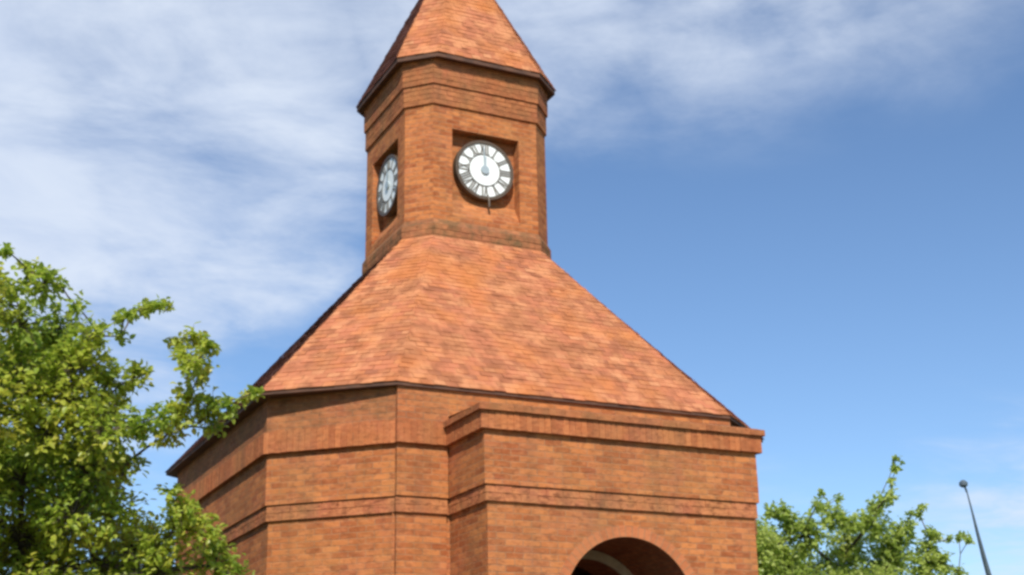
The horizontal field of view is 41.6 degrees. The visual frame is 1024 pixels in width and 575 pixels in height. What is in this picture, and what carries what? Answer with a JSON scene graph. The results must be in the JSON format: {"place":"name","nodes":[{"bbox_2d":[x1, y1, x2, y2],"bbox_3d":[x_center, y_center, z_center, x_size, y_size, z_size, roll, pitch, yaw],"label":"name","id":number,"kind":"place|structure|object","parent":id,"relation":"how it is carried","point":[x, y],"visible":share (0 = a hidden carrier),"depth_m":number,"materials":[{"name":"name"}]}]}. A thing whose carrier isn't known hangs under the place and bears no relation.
{"place":"outdoors","nodes":[
{"label":"outdoors","id":0,"kind":"place"},
{"bbox_2d":[0,0,1023,574],"label":"sky","id":1,"kind":"structure","parent":0,"point":[813,210],"materials":[{"name":"blue"}]},
{"label":"ground","id":2,"kind":"structure","parent":0,"visible":0},
{"bbox_2d":[756,454,975,574],"bbox_3d":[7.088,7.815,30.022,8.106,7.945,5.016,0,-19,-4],"label":"broadleaf tree","id":3,"kind":"object","parent":2,"relation":"on","point":[776,555],"visible":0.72,"depth_m":29.53,"materials":[{"name":"green plant"}]},
{"bbox_2d":[959,480,991,574],"bbox_3d":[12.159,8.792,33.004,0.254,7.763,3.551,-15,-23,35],"label":"street lamp","id":4,"kind":"object","parent":2,"relation":"on","point":[963,484],"visible":1,"depth_m":32.96,"materials":[{"name":"metal"}]},
{"label":"pavement","id":5,"kind":"structure","parent":0,"visible":0},
{"bbox_2d":[0,242,264,574],"bbox_3d":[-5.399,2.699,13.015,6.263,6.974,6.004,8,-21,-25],"label":"maple tree","id":6,"kind":"object","parent":5,"relation":"on","point":[43,362],"visible":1,"depth_m":12.10,"materials":[{"name":"green plant"}]},
{"bbox_2d":[165,0,764,574],"bbox_3d":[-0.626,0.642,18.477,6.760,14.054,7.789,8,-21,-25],"label":"clock tower","id":7,"kind":"structure","parent":5,"relation":"on","point":[463,374],"depth_m":15.22,"materials":[{"name":"brick"}]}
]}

